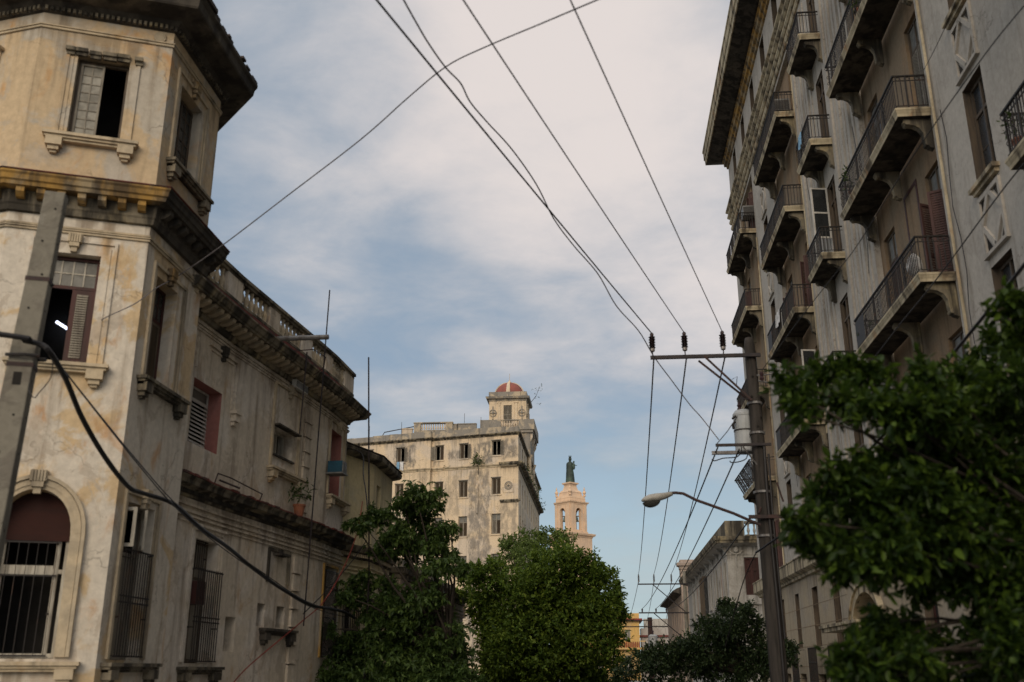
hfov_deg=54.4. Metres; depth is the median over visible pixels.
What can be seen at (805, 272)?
door
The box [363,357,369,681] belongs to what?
antenna mast
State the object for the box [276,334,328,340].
drain pipe
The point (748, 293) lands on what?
door
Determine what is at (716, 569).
window
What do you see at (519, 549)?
pale tree
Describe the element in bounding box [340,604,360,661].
window
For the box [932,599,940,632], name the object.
window
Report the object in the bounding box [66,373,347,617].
cable
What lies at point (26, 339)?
cable
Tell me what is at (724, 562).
window
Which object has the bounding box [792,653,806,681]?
window
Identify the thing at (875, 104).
door
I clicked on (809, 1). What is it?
door
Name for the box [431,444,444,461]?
window
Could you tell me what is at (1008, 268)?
window
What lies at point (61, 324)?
fluorescent tube
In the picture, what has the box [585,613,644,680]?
yellow house
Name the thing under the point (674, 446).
cable
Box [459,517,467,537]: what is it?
window
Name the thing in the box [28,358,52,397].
cable
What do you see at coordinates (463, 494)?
window
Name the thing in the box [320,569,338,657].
window
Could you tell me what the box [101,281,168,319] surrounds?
cable
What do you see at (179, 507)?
cable
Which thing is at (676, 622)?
pink house
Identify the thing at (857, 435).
door
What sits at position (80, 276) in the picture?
window
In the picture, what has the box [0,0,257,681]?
corner building
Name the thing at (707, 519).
cable
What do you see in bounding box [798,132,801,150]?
hanging cloth
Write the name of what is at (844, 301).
door
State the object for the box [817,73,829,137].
door
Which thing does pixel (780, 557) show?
door
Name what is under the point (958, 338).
door
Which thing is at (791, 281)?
door
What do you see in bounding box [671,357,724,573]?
cable
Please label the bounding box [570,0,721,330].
cable
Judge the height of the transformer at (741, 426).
1.100 m
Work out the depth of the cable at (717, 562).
27.47 m
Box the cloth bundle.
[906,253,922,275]
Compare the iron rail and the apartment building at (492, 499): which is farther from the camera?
the apartment building at (492, 499)
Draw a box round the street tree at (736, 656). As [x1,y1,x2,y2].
[606,596,803,681]
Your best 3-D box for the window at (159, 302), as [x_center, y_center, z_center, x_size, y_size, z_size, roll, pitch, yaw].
[-5.888,-0.120,16.124,0.060,1.665,0.790,-2,-18,5]
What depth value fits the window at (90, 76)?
16.31 m
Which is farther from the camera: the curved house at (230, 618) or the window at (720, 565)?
the window at (720, 565)
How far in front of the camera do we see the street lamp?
20.48 m
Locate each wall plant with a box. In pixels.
[469,452,484,469]
[525,464,546,509]
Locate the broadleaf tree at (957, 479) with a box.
[757,275,1023,681]
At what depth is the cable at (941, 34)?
18.25 m
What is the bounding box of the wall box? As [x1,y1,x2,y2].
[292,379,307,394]
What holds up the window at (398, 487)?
in the apartment building at (492, 499)
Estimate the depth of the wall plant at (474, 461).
94.45 m
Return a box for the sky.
[208,0,755,652]
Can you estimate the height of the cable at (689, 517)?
0.594 m
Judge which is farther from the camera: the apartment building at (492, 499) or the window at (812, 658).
the apartment building at (492, 499)
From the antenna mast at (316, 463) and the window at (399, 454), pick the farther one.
the window at (399, 454)
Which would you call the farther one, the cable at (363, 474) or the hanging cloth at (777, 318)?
the hanging cloth at (777, 318)
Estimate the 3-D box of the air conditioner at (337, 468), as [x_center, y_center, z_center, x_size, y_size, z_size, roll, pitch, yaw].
[-4.294,3.125,24.429,0.459,0.320,0.438,-2,-18,5]
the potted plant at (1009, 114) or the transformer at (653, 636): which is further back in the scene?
the transformer at (653, 636)
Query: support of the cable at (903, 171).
attached to the utility pole at (765, 516)
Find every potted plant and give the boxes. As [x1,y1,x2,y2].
[288,474,316,515]
[838,164,856,190]
[847,0,858,13]
[996,111,1023,145]
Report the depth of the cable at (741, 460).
20.70 m
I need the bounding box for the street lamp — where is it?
[641,491,760,525]
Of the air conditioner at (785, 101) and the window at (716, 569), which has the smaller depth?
the air conditioner at (785, 101)
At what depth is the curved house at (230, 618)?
20.26 m
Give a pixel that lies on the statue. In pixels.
(570, 466)
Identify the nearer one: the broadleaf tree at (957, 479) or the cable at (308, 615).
the broadleaf tree at (957, 479)
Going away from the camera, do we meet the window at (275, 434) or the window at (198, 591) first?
the window at (198, 591)
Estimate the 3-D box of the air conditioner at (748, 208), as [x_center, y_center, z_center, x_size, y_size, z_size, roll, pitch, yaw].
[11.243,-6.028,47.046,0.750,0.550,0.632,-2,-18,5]
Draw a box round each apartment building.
[347,375,543,675]
[702,0,1023,681]
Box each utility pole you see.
[624,617,667,678]
[638,571,691,681]
[648,331,797,681]
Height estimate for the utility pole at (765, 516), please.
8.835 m
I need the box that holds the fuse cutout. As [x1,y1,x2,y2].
[757,371,771,382]
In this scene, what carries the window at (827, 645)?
in the apartment building at (870, 99)
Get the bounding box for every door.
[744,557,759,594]
[745,282,751,305]
[746,191,755,227]
[774,519,782,566]
[783,278,794,315]
[800,255,812,306]
[808,0,817,32]
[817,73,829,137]
[829,178,841,251]
[841,295,853,353]
[856,426,864,451]
[870,98,881,145]
[887,230,901,300]
[907,15,928,106]
[919,164,953,271]
[952,329,966,365]
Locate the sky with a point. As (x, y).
(441, 267)
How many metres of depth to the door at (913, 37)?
23.60 m
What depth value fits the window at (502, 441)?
94.44 m
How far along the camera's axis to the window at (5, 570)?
14.00 m
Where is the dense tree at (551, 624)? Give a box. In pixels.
[454,532,634,681]
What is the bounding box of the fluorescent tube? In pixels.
[55,321,66,329]
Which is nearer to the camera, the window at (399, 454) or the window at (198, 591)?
the window at (198, 591)
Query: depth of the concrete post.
11.30 m
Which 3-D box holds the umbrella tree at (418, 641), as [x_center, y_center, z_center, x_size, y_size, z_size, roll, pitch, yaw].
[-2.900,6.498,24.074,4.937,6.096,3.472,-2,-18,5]
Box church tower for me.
[550,482,595,576]
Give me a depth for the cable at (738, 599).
21.62 m
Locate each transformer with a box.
[648,630,657,645]
[732,402,751,454]
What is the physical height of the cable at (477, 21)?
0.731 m
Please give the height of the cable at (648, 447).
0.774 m
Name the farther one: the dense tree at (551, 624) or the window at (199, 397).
the dense tree at (551, 624)
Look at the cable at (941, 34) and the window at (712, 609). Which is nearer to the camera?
the cable at (941, 34)
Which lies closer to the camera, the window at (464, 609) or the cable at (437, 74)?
the cable at (437, 74)
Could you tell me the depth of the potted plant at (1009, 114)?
16.16 m
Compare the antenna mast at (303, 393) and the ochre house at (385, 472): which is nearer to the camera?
the antenna mast at (303, 393)
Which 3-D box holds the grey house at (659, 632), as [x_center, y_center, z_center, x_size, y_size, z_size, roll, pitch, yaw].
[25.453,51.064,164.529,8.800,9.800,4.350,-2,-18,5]
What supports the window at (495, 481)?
in the apartment building at (492, 499)
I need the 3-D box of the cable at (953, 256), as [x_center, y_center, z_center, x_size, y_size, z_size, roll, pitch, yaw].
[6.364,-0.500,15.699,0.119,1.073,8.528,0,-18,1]
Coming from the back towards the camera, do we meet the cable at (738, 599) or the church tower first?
the church tower
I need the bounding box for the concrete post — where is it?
[0,191,67,567]
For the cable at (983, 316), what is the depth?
11.80 m
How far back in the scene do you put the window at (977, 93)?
19.56 m
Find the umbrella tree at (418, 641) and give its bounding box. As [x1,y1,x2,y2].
[314,479,487,681]
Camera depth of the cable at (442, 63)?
15.41 m
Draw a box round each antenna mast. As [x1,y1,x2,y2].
[299,352,307,433]
[303,290,329,625]
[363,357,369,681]
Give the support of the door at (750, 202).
in the apartment building at (870, 99)
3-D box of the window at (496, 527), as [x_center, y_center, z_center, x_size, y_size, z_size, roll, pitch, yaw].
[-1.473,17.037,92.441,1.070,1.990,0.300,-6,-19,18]
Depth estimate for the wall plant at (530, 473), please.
104.73 m
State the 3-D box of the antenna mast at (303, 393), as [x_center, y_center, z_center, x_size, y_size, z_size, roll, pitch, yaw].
[-4.563,1.124,21.775,0.032,1.872,0.130,-3,-19,10]
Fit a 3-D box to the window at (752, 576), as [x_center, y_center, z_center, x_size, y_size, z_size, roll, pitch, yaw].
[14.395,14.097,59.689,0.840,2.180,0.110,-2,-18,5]
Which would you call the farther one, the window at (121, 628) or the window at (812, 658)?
the window at (812, 658)
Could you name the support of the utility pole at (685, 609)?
on the ground
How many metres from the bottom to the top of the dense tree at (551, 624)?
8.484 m
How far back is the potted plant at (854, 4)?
25.36 m
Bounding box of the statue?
[566,457,576,481]
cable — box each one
[0,331,355,618]
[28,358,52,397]
[65,371,330,609]
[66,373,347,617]
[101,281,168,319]
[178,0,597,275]
[234,501,362,681]
[303,540,366,613]
[347,448,367,509]
[376,0,651,332]
[403,0,718,439]
[463,0,683,331]
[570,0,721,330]
[638,359,653,574]
[642,447,717,608]
[654,358,686,572]
[657,449,739,607]
[666,521,748,608]
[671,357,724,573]
[712,446,741,460]
[717,417,736,443]
[725,554,755,646]
[730,450,748,462]
[755,262,1023,553]
[762,5,1023,369]
[872,163,1023,359]
[923,1,955,70]
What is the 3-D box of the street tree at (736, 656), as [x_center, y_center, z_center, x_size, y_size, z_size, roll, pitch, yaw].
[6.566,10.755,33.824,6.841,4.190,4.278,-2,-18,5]
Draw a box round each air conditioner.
[325,460,347,476]
[741,205,754,221]
[772,98,793,114]
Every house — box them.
[110,259,370,681]
[337,441,402,665]
[389,558,466,634]
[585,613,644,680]
[640,619,669,680]
[660,560,698,681]
[678,521,767,681]
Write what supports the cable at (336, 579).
attached to the cable at (308, 615)
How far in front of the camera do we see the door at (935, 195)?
21.97 m
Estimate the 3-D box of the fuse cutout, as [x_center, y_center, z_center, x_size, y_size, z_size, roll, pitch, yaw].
[5.592,0.971,21.256,0.678,0.667,0.150,-2,-18,5]
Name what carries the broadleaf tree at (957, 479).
on the ground
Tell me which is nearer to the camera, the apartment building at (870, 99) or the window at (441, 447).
the apartment building at (870, 99)
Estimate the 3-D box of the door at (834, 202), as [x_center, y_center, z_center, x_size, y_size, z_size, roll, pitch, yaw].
[10.241,-3.710,31.042,0.240,2.833,0.992,-2,-18,5]
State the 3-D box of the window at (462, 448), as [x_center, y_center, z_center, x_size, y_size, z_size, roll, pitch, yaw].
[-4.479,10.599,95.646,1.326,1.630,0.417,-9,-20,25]
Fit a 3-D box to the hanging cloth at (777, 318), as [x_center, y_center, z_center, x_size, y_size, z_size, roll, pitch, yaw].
[9.880,-0.806,37.041,0.065,0.579,0.900,-2,-18,5]
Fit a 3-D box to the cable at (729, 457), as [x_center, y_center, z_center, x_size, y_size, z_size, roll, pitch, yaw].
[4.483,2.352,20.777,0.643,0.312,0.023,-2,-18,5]
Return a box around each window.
[0,540,68,657]
[53,256,99,362]
[68,61,129,137]
[108,506,153,659]
[146,286,165,378]
[174,99,192,168]
[184,539,223,662]
[188,386,208,447]
[273,432,283,456]
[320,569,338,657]
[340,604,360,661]
[394,483,403,501]
[395,447,406,463]
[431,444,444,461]
[435,481,443,499]
[458,443,470,459]
[458,480,467,498]
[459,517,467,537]
[463,604,466,619]
[490,476,500,495]
[490,514,500,534]
[491,439,503,456]
[709,575,713,611]
[714,569,718,608]
[720,565,722,599]
[724,562,727,596]
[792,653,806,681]
[807,647,826,681]
[827,645,833,679]
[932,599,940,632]
[970,74,995,170]
[999,255,1017,320]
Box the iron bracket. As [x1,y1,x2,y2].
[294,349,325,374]
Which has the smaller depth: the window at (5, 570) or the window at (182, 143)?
the window at (5, 570)
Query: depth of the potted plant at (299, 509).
21.90 m
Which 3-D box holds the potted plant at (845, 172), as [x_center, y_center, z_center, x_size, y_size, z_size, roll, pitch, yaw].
[9.162,-4.208,26.548,0.886,0.975,0.833,-2,-18,5]
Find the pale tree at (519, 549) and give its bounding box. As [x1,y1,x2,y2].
[497,524,578,571]
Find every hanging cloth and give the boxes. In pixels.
[775,309,779,327]
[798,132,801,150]
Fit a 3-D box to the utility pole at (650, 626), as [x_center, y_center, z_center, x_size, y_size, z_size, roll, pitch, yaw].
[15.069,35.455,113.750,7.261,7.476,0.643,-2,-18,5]
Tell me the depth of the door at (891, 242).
25.91 m
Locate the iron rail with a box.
[214,473,262,499]
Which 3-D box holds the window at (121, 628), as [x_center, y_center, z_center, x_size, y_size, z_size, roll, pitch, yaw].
[-5.723,3.590,14.881,0.391,2.230,0.955,-2,-18,5]
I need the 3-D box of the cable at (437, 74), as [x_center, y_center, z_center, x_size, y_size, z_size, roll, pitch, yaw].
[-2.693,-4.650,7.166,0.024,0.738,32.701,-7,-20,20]
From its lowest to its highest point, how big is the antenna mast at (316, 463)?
7.701 m
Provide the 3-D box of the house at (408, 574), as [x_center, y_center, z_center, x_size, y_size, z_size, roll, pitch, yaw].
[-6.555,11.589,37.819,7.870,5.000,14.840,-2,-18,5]
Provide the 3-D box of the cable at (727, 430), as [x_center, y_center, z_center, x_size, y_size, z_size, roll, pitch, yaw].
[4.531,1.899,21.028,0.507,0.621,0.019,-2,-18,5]

